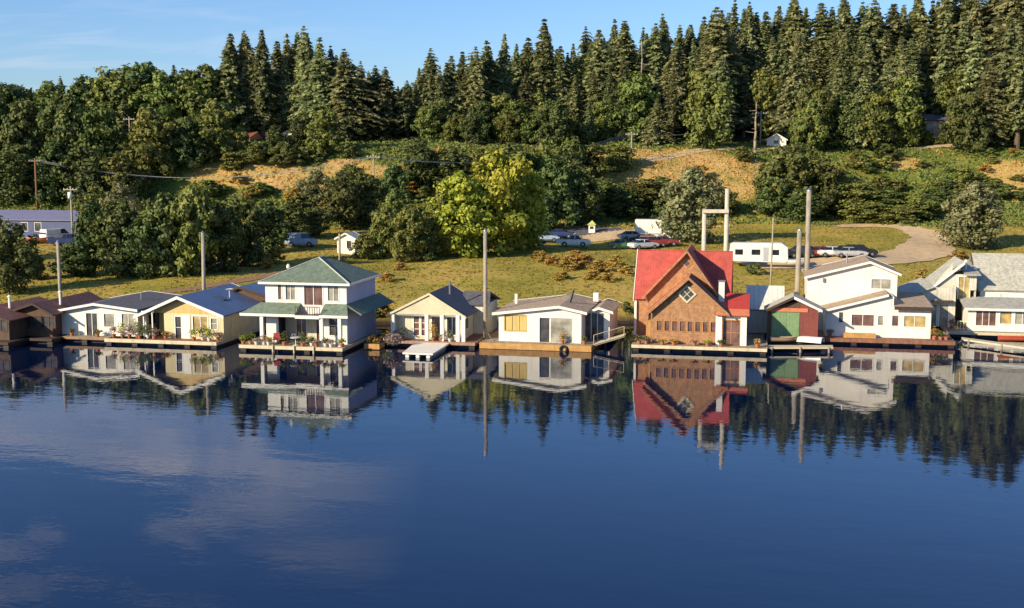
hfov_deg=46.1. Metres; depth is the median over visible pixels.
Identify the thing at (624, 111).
broadleaf tree
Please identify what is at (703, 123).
broadleaf tree
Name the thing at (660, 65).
fir tree
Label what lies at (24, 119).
broadleaf tree
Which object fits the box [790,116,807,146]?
shrub
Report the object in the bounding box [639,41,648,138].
dead tree
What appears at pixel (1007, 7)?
fir tree
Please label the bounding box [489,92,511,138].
broadleaf tree
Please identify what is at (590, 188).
broadleaf tree
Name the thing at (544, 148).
broadleaf tree
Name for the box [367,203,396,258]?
broadleaf tree
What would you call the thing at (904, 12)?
fir tree
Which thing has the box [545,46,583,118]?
fir tree
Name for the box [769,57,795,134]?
fir tree
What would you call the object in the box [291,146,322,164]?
shrub
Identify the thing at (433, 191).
shrub
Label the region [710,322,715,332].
window
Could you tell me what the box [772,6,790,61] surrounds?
fir tree
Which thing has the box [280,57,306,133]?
fir tree
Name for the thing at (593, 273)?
shrub
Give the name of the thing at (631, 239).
parked car
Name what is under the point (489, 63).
fir tree
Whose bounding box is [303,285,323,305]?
balcony door
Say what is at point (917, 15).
fir tree
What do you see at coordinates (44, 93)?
broadleaf tree
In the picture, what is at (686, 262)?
attic window
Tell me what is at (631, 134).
utility pole
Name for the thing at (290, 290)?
window
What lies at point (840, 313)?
window
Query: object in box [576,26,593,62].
fir tree
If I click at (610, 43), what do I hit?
fir tree
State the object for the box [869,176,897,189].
shrub
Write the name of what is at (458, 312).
floating house
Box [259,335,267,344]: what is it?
potted plant
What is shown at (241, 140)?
broadleaf tree
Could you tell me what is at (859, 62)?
fir tree
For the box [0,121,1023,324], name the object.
ground
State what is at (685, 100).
fir tree
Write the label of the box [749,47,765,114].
fir tree
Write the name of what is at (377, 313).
shrub
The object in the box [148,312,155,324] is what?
window
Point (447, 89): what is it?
fir tree
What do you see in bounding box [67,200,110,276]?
broadleaf tree
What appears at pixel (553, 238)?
parked car
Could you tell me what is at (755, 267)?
shrub
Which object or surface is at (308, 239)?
parked van
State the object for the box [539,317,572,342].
sliding door
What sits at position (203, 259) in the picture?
piling
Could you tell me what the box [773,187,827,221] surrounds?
broadleaf tree
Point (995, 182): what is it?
shrub
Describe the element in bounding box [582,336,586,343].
potted plant
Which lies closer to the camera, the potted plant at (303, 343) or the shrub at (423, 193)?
the potted plant at (303, 343)
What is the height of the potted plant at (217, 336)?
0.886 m
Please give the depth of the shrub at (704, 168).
229.31 m
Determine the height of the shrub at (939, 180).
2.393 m
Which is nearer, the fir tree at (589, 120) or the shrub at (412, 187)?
the shrub at (412, 187)
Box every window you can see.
[0,319,7,331]
[21,222,27,230]
[28,316,42,327]
[34,222,41,231]
[41,316,56,328]
[103,313,114,327]
[121,313,134,327]
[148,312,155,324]
[192,315,208,331]
[210,317,217,329]
[277,284,281,299]
[285,285,295,300]
[327,286,339,301]
[328,318,342,336]
[346,240,351,248]
[413,315,419,335]
[420,316,424,336]
[446,316,455,335]
[466,316,468,329]
[504,314,526,331]
[656,320,661,330]
[664,320,669,330]
[672,321,677,331]
[678,285,696,302]
[679,321,685,331]
[682,258,691,267]
[687,321,692,331]
[695,321,700,331]
[702,321,708,332]
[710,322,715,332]
[838,311,843,322]
[851,314,874,326]
[870,278,891,289]
[877,315,883,325]
[891,315,898,326]
[903,315,926,327]
[928,124,934,132]
[957,276,970,298]
[975,311,996,326]
[999,311,1012,324]
[1014,312,1023,324]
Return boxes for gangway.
[593,326,625,348]
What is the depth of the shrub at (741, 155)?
236.12 m
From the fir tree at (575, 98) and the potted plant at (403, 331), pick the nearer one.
the potted plant at (403, 331)
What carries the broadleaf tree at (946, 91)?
on the ground at (154, 284)
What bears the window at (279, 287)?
in the floating house at (319, 297)
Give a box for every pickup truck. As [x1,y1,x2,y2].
[47,233,75,245]
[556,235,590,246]
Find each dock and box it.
[768,345,832,352]
[961,337,1023,349]
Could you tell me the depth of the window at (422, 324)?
113.70 m
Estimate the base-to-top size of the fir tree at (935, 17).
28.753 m
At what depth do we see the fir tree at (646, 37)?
276.89 m
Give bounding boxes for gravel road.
[734,224,955,268]
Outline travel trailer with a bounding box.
[729,242,787,266]
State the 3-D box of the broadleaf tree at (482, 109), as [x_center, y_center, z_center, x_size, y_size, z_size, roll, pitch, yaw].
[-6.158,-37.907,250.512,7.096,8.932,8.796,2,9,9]
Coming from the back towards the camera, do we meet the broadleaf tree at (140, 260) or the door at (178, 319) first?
the broadleaf tree at (140, 260)
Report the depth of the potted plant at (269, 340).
110.14 m
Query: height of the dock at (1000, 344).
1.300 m
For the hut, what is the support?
on the ground at (154, 284)
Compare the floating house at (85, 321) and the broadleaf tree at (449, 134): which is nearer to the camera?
the floating house at (85, 321)
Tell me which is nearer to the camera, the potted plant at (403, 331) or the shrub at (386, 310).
the potted plant at (403, 331)
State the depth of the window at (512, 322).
112.30 m
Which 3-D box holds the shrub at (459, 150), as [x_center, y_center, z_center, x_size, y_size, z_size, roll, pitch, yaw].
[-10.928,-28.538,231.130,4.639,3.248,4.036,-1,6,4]
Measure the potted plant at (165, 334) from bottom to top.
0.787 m
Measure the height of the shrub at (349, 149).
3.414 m
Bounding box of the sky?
[0,0,987,98]
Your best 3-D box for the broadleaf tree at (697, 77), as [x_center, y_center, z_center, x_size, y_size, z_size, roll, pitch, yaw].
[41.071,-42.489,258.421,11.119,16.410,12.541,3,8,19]
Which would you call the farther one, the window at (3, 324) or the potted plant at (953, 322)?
the potted plant at (953, 322)
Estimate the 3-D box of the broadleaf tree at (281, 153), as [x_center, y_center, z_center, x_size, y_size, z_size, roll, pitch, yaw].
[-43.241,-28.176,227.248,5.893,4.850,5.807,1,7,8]
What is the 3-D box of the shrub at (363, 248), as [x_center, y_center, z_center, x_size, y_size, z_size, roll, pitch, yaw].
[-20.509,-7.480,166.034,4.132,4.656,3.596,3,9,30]
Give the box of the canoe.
[998,335,1023,340]
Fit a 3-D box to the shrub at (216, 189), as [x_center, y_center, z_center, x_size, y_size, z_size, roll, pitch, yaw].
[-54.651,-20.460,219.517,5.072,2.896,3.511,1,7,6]
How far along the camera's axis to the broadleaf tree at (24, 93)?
263.20 m
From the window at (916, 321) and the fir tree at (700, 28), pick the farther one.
the fir tree at (700, 28)
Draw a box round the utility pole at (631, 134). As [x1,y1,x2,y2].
[625,132,637,165]
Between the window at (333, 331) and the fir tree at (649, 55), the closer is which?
the window at (333, 331)
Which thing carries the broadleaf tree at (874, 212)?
on the ground at (154, 284)
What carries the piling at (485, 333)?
in the water
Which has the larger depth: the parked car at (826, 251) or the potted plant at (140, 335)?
the parked car at (826, 251)
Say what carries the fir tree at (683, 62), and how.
on the ground at (154, 284)
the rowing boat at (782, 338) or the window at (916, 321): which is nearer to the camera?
the rowing boat at (782, 338)
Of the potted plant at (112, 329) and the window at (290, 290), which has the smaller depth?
the window at (290, 290)
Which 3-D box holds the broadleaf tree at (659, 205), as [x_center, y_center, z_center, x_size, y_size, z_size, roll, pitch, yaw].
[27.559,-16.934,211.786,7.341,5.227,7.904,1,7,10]
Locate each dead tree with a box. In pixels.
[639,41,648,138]
[751,102,759,152]
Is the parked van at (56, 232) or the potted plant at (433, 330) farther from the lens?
the parked van at (56, 232)
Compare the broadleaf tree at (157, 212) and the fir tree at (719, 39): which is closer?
the broadleaf tree at (157, 212)
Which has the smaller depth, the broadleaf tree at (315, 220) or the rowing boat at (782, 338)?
the rowing boat at (782, 338)
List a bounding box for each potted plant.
[69,328,74,335]
[93,329,101,336]
[108,326,117,336]
[116,322,126,337]
[124,324,134,337]
[130,317,142,337]
[133,322,144,338]
[141,325,151,337]
[149,327,159,338]
[160,331,170,338]
[189,328,199,340]
[197,325,207,339]
[203,328,214,340]
[212,331,223,340]
[239,333,246,343]
[245,332,255,343]
[252,338,260,344]
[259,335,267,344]
[263,337,272,344]
[280,331,289,344]
[297,331,308,345]
[306,336,315,345]
[312,339,320,346]
[321,337,329,346]
[326,339,335,346]
[337,338,345,346]
[400,325,406,339]
[428,322,436,340]
[446,330,453,341]
[559,332,565,343]
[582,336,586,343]
[636,335,642,343]
[642,336,650,343]
[657,339,666,344]
[669,339,678,344]
[690,340,698,345]
[702,340,711,345]
[717,339,725,346]
[753,339,761,347]
[826,329,833,336]
[930,326,938,339]
[936,330,944,339]
[943,331,950,339]
[948,318,956,328]
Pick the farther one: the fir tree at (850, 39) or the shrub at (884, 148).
the fir tree at (850, 39)
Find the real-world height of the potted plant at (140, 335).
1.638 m
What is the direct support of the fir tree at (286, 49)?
on the ground at (154, 284)
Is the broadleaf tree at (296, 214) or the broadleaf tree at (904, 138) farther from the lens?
the broadleaf tree at (904, 138)
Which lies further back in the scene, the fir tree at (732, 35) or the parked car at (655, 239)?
the fir tree at (732, 35)
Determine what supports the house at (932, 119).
on the ground at (154, 284)
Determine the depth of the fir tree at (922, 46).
268.10 m
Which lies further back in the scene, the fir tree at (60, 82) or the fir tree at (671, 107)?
the fir tree at (60, 82)
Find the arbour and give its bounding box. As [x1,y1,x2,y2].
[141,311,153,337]
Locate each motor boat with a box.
[25,236,51,241]
[767,258,803,264]
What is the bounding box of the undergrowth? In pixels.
[0,137,1023,228]
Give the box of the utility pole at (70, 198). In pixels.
[63,186,76,233]
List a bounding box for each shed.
[746,285,783,333]
[765,133,787,145]
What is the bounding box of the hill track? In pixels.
[642,142,1022,161]
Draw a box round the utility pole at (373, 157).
[367,154,379,180]
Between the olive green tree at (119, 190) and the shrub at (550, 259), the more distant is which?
the olive green tree at (119, 190)
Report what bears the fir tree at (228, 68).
on the ground at (154, 284)
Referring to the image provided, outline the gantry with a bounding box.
[701,189,728,250]
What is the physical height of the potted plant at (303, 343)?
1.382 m
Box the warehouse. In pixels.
[0,210,80,236]
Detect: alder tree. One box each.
[423,170,506,258]
[454,148,536,255]
[507,168,551,250]
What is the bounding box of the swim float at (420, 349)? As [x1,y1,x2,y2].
[402,342,448,357]
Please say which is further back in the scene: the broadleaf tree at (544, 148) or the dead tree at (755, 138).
the dead tree at (755, 138)
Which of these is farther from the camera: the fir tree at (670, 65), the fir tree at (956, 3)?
the fir tree at (956, 3)
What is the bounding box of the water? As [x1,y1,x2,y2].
[0,322,1023,607]
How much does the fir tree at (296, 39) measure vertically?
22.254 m
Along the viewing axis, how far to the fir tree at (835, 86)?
251.52 m
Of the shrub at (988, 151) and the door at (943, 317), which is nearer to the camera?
the door at (943, 317)
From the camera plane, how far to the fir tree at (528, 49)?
274.90 m
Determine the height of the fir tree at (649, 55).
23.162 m
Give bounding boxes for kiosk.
[587,220,596,232]
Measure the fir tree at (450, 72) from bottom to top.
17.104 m
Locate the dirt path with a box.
[156,271,280,292]
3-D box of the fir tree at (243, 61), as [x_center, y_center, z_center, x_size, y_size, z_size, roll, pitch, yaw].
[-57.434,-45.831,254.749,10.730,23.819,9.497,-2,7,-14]
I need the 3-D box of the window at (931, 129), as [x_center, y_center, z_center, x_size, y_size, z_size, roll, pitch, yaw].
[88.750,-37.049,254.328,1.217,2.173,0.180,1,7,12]
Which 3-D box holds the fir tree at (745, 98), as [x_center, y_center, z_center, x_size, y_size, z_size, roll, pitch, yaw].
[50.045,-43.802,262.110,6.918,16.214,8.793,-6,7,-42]
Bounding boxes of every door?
[85,312,97,334]
[174,316,181,337]
[296,319,306,339]
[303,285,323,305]
[315,319,319,339]
[431,316,439,339]
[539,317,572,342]
[585,312,604,340]
[723,319,740,344]
[771,312,799,336]
[931,304,937,326]
[938,303,948,326]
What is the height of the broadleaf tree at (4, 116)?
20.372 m
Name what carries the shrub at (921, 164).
on the ground at (154, 284)
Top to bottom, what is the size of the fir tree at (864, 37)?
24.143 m
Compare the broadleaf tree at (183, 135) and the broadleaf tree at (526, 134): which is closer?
the broadleaf tree at (183, 135)
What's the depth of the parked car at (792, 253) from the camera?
166.27 m
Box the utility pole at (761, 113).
[755,111,766,143]
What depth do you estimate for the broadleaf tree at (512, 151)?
219.05 m
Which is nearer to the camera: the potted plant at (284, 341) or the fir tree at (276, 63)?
the potted plant at (284, 341)
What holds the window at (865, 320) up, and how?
in the floating house at (859, 299)
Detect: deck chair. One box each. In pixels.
[273,333,279,343]
[287,333,296,340]
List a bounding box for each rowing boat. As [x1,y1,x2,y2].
[770,336,796,341]
[796,336,824,342]
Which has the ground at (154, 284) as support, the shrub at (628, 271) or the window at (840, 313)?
the shrub at (628, 271)
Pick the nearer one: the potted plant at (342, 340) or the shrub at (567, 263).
the potted plant at (342, 340)
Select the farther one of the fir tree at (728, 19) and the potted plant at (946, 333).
the fir tree at (728, 19)
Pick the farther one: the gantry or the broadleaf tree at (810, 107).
the broadleaf tree at (810, 107)
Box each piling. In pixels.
[56,240,61,296]
[201,231,205,289]
[338,233,340,259]
[483,228,487,339]
[770,217,773,285]
[794,227,801,294]
[803,188,811,297]
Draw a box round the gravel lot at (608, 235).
[581,229,653,241]
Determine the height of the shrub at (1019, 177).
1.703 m
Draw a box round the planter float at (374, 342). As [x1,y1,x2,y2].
[364,334,384,349]
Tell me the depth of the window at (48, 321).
115.21 m
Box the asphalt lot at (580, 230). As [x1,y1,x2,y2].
[536,227,620,237]
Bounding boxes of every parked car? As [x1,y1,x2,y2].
[539,231,559,241]
[549,229,575,237]
[608,239,634,248]
[617,231,638,239]
[627,239,658,248]
[629,234,652,241]
[638,236,668,246]
[657,236,679,245]
[788,249,795,257]
[789,245,812,256]
[810,246,834,256]
[817,246,844,256]
[833,247,867,257]
[845,244,878,256]
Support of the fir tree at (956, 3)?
on the ground at (154, 284)
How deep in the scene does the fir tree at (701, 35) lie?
266.51 m
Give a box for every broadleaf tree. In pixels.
[0,82,22,111]
[0,92,22,178]
[0,97,51,187]
[0,140,39,206]
[0,215,13,248]
[0,218,43,294]
[9,83,39,110]
[19,253,48,279]
[22,80,75,142]
[28,139,75,208]
[29,89,91,170]
[44,240,94,276]
[49,143,111,207]
[61,74,105,115]
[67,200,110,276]
[69,102,129,179]
[72,185,106,228]
[77,66,134,115]
[86,195,142,278]
[95,151,152,210]
[106,63,154,131]
[111,60,160,120]
[116,106,177,181]
[117,216,166,279]
[127,70,184,139]
[135,190,190,277]
[161,180,219,276]
[163,116,208,170]
[171,216,205,270]
[172,63,246,122]
[178,70,202,116]
[192,98,236,161]
[195,69,242,133]
[197,199,247,272]
[227,193,271,266]
[228,125,251,154]
[240,142,267,165]
[255,200,290,254]
[264,124,284,150]
[267,143,297,166]
[274,201,312,236]
[285,116,308,150]
[301,205,332,236]
[302,106,345,156]
[317,170,369,230]
[335,162,365,182]
[352,172,388,222]
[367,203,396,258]
[376,162,412,206]
[385,188,412,232]
[386,204,431,262]
[397,137,437,189]
[410,105,443,139]
[415,231,440,260]
[419,191,461,257]
[424,145,471,189]
[428,99,459,137]
[439,120,456,141]
[448,112,465,139]
[459,112,488,144]
[463,146,488,191]
[467,101,496,139]
[482,141,539,183]
[484,83,515,130]
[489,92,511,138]
[492,99,532,138]
[492,109,522,143]
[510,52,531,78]
[511,80,536,98]
[514,119,535,144]
[526,138,563,171]
[527,88,549,112]
[528,110,540,139]
[530,98,575,146]
[530,154,582,230]
[546,149,582,214]
[550,136,591,168]
[556,124,573,144]
[561,164,607,225]
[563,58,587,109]
[568,111,577,134]
[573,118,592,144]
[579,142,615,180]
[591,98,621,141]
[595,179,632,212]
[602,142,638,171]
[602,188,649,219]
[606,101,638,141]
[610,71,660,141]
[623,178,674,209]
[647,195,673,218]
[679,76,736,148]
[680,68,719,136]
[708,186,738,214]
[747,67,787,138]
[748,174,790,216]
[751,162,783,206]
[752,142,821,216]
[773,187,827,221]
[787,81,840,149]
[788,98,831,149]
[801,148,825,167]
[802,158,848,219]
[807,91,851,148]
[828,96,869,150]
[829,179,878,219]
[840,203,888,222]
[853,91,896,149]
[866,188,911,216]
[873,204,924,223]
[881,75,926,143]
[892,194,947,220]
[893,109,922,147]
[919,78,936,123]
[921,187,962,209]
[932,70,971,136]
[937,91,993,153]
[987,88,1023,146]
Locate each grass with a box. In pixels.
[63,144,1023,227]
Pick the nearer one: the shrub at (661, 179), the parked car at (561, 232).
the parked car at (561, 232)
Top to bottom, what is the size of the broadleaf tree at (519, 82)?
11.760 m
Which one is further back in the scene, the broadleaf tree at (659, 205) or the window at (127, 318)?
the broadleaf tree at (659, 205)
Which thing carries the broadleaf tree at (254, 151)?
on the ground at (154, 284)
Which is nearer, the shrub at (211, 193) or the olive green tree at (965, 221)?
the olive green tree at (965, 221)
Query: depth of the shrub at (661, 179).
223.67 m
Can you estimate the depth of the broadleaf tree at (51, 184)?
216.84 m
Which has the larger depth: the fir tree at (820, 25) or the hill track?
the fir tree at (820, 25)
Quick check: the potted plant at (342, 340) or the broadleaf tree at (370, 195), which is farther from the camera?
the broadleaf tree at (370, 195)
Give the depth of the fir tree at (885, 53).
266.65 m
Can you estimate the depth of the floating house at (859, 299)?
115.51 m
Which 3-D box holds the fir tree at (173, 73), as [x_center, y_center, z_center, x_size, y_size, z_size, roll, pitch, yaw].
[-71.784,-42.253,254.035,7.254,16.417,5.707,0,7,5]
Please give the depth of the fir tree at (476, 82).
252.67 m
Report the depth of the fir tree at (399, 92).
263.49 m
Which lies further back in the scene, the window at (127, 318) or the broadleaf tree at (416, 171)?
the broadleaf tree at (416, 171)
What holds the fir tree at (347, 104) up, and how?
on the ground at (154, 284)
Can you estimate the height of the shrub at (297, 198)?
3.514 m
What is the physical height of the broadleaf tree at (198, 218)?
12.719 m
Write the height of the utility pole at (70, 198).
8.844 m
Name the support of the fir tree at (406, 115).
on the ground at (154, 284)
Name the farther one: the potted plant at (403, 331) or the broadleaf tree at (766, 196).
the broadleaf tree at (766, 196)
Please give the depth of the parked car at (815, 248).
166.05 m
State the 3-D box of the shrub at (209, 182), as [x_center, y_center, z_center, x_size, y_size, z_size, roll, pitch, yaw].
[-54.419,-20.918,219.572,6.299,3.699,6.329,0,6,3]
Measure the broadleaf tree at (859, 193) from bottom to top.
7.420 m
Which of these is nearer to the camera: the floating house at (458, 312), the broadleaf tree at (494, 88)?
the floating house at (458, 312)
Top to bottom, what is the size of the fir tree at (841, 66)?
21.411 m
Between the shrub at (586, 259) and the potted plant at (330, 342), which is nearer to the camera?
the potted plant at (330, 342)
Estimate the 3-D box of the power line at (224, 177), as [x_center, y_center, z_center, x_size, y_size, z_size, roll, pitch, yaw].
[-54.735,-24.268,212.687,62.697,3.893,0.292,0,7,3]
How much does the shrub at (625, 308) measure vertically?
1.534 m
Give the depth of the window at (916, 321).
114.12 m
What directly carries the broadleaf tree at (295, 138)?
on the ground at (154, 284)
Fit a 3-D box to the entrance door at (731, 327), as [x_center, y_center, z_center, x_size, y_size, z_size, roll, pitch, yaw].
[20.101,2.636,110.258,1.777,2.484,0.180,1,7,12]
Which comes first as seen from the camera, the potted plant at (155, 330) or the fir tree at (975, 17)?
the potted plant at (155, 330)
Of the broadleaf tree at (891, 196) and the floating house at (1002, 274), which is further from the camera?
the broadleaf tree at (891, 196)
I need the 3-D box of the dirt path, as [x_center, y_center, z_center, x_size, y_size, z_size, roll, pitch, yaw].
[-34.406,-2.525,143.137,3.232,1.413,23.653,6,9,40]
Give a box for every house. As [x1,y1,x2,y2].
[0,295,46,347]
[12,291,103,344]
[57,291,180,342]
[104,282,265,347]
[232,132,265,140]
[239,256,392,353]
[381,281,500,348]
[479,290,621,351]
[631,244,766,354]
[802,253,955,347]
[897,256,1023,337]
[922,114,948,140]
[969,253,1023,297]
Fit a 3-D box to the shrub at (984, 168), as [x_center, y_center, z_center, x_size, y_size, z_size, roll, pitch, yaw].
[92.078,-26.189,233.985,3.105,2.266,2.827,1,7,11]
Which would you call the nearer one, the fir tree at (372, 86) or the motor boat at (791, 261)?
the motor boat at (791, 261)
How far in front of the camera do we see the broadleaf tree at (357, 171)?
217.48 m
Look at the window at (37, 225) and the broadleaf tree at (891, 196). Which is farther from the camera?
the broadleaf tree at (891, 196)
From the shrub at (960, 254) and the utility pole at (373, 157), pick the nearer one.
the shrub at (960, 254)
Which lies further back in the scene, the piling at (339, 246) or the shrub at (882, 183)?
the shrub at (882, 183)
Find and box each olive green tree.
[99,181,143,218]
[293,168,329,206]
[651,165,725,243]
[932,180,1007,250]
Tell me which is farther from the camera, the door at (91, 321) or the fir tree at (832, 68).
the fir tree at (832, 68)
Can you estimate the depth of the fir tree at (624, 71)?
259.29 m
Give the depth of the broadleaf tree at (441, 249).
161.92 m
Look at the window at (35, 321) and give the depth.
115.52 m
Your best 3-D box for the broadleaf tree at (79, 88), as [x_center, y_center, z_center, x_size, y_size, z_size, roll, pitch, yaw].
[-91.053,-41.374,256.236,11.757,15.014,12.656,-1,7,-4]
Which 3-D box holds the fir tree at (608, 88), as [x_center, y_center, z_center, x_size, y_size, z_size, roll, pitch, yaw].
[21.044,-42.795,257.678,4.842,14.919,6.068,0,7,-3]
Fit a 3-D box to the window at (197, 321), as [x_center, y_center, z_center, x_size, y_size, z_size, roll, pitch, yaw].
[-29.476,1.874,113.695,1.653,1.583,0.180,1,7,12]
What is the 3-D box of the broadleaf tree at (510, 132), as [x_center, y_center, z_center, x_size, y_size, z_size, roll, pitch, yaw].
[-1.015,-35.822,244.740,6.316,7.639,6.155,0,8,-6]
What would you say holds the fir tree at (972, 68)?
on the ground at (154, 284)
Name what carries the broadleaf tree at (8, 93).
on the ground at (154, 284)
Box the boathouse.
[764,292,822,345]
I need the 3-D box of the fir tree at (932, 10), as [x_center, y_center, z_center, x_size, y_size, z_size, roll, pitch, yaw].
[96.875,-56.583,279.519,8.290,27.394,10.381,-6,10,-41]
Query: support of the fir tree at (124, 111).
on the ground at (154, 284)
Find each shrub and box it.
[199,179,230,195]
[203,184,226,196]
[206,190,218,200]
[218,152,245,170]
[225,172,247,183]
[239,185,260,197]
[247,182,274,194]
[258,257,273,268]
[263,146,274,156]
[268,246,285,263]
[283,184,306,199]
[288,193,304,205]
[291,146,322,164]
[317,197,327,207]
[335,144,360,157]
[348,233,375,259]
[376,306,384,316]
[378,272,396,281]
[379,305,391,316]
[383,332,402,345]
[390,262,408,269]
[399,181,421,192]
[414,186,433,198]
[428,183,437,193]
[450,147,465,156]
[530,250,547,261]
[543,255,560,266]
[549,271,570,279]
[558,256,578,271]
[563,250,582,260]
[574,253,597,268]
[580,270,600,279]
[586,259,611,271]
[596,177,614,184]
[600,272,618,282]
[605,255,627,268]
[617,265,634,275]
[621,301,633,313]
[655,176,675,188]
[694,165,711,178]
[734,146,758,161]
[745,263,766,275]
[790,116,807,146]
[843,158,857,167]
[849,149,864,158]
[852,156,881,170]
[859,167,875,173]
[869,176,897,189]
[871,155,893,170]
[874,143,904,159]
[889,179,911,191]
[913,269,928,278]
[914,160,931,168]
[918,130,935,144]
[931,178,948,186]
[934,129,951,143]
[936,177,955,189]
[944,165,952,172]
[947,251,967,258]
[953,182,965,192]
[954,167,980,183]
[972,172,989,181]
[977,164,992,172]
[979,148,994,157]
[986,155,998,163]
[987,178,1002,189]
[992,188,1006,199]
[993,184,1023,199]
[1008,148,1020,154]
[1008,174,1023,180]
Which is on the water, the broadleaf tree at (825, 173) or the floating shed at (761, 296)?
the floating shed at (761, 296)
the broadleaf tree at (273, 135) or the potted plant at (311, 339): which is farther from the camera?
the broadleaf tree at (273, 135)
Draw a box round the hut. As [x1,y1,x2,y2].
[334,231,359,253]
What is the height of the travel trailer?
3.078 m
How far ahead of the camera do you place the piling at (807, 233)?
124.14 m
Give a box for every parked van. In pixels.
[39,228,69,237]
[284,233,317,246]
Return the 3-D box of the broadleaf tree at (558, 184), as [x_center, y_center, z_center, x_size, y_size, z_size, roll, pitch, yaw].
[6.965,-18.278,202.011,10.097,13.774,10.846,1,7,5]
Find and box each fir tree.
[57,76,65,91]
[116,99,135,142]
[168,65,180,104]
[211,33,247,125]
[233,30,265,131]
[234,57,271,132]
[239,36,255,58]
[244,30,281,139]
[256,59,284,136]
[269,41,294,130]
[272,56,295,130]
[275,33,290,65]
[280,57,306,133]
[282,26,318,113]
[287,44,297,83]
[288,37,343,131]
[293,32,299,53]
[315,46,337,103]
[315,48,388,141]
[354,61,367,110]
[360,65,400,136]
[367,67,411,138]
[393,80,419,135]
[395,86,401,114]
[413,68,428,133]
[414,48,447,123]
[431,67,455,110]
[442,56,467,129]
[445,80,452,109]
[451,52,474,117]
[454,46,493,131]
[480,40,508,102]
[490,34,517,99]
[510,44,522,84]
[515,73,542,126]
[520,37,533,65]
[527,19,560,102]
[528,47,539,83]
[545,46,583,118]
[546,33,555,61]
[562,75,584,130]
[567,43,583,109]
[574,30,619,120]
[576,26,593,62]
[576,43,597,98]
[579,100,597,143]
[581,71,601,116]
[599,21,655,101]
[600,69,615,113]
[605,19,618,57]
[614,54,629,101]
[637,23,667,92]
[637,27,645,58]
[637,98,676,144]
[640,33,648,53]
[646,52,689,132]
[649,43,664,94]
[658,13,671,65]
[660,22,673,53]
[661,72,681,141]
[667,25,688,68]
[676,50,689,96]
[679,71,691,132]
[683,38,698,85]
[684,25,698,63]
[690,7,753,120]
[690,16,709,70]
[690,56,744,140]
[696,20,703,50]
[718,10,725,26]
[724,13,730,33]
[727,31,747,80]
[729,0,743,53]
[730,62,753,133]
[733,65,759,136]
[736,1,766,57]
[736,39,766,116]
[738,8,747,33]
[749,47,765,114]
[752,11,777,66]
[753,12,767,61]
[759,32,791,100]
[764,32,812,138]
[764,37,780,76]
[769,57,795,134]
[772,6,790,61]
[780,0,808,68]
[799,7,812,63]
[803,3,834,76]
[804,40,828,90]
[810,67,820,87]
[822,35,840,84]
[823,0,855,80]
[823,10,836,49]
[825,56,837,90]
[826,45,851,91]
[828,7,836,28]
[831,72,839,95]
[832,2,857,31]
[837,68,867,126]
[838,18,874,81]
[840,68,891,147]
[845,27,879,82]
[849,45,876,95]
[851,0,894,79]
[854,1,867,33]
[864,39,879,81]
[874,59,918,140]
[876,30,895,81]
[881,3,926,85]
[888,36,923,110]
[893,50,924,129]
[900,4,908,38]
[902,0,940,89]
[905,38,929,108]
[915,26,936,112]
[925,10,956,113]
[928,0,935,31]
[929,0,958,74]
[929,1,940,66]
[930,16,975,113]
[932,0,1008,85]
[950,0,992,45]
[951,0,959,32]
[955,0,970,36]
[957,0,989,55]
[957,27,992,93]
[966,0,1023,76]
[966,14,1023,144]
[975,60,1010,145]
[987,6,1023,54]
[998,27,1023,149]
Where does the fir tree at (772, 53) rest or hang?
on the ground at (154, 284)
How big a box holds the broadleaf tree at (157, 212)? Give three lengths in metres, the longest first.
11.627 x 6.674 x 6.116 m
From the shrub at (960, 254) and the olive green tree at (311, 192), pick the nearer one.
the shrub at (960, 254)
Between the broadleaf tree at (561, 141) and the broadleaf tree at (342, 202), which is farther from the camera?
the broadleaf tree at (561, 141)
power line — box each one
[33,156,375,177]
[372,133,635,162]
[628,113,758,135]
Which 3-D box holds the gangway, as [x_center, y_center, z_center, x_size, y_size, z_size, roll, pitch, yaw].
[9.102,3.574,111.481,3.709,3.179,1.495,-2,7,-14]
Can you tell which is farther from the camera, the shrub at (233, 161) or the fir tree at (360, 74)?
the fir tree at (360, 74)
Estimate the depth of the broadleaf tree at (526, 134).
244.79 m
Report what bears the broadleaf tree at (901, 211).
on the ground at (154, 284)
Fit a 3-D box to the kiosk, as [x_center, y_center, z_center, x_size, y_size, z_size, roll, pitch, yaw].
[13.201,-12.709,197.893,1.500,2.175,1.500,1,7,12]
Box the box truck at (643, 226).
[635,219,672,238]
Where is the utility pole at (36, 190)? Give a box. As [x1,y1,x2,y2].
[28,158,40,209]
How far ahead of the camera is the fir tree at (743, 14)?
280.80 m
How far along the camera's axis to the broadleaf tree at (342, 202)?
195.88 m
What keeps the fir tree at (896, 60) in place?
on the ground at (154, 284)
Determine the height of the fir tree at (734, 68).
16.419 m
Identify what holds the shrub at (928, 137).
on the ground at (154, 284)
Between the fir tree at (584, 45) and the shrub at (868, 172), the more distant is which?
the fir tree at (584, 45)

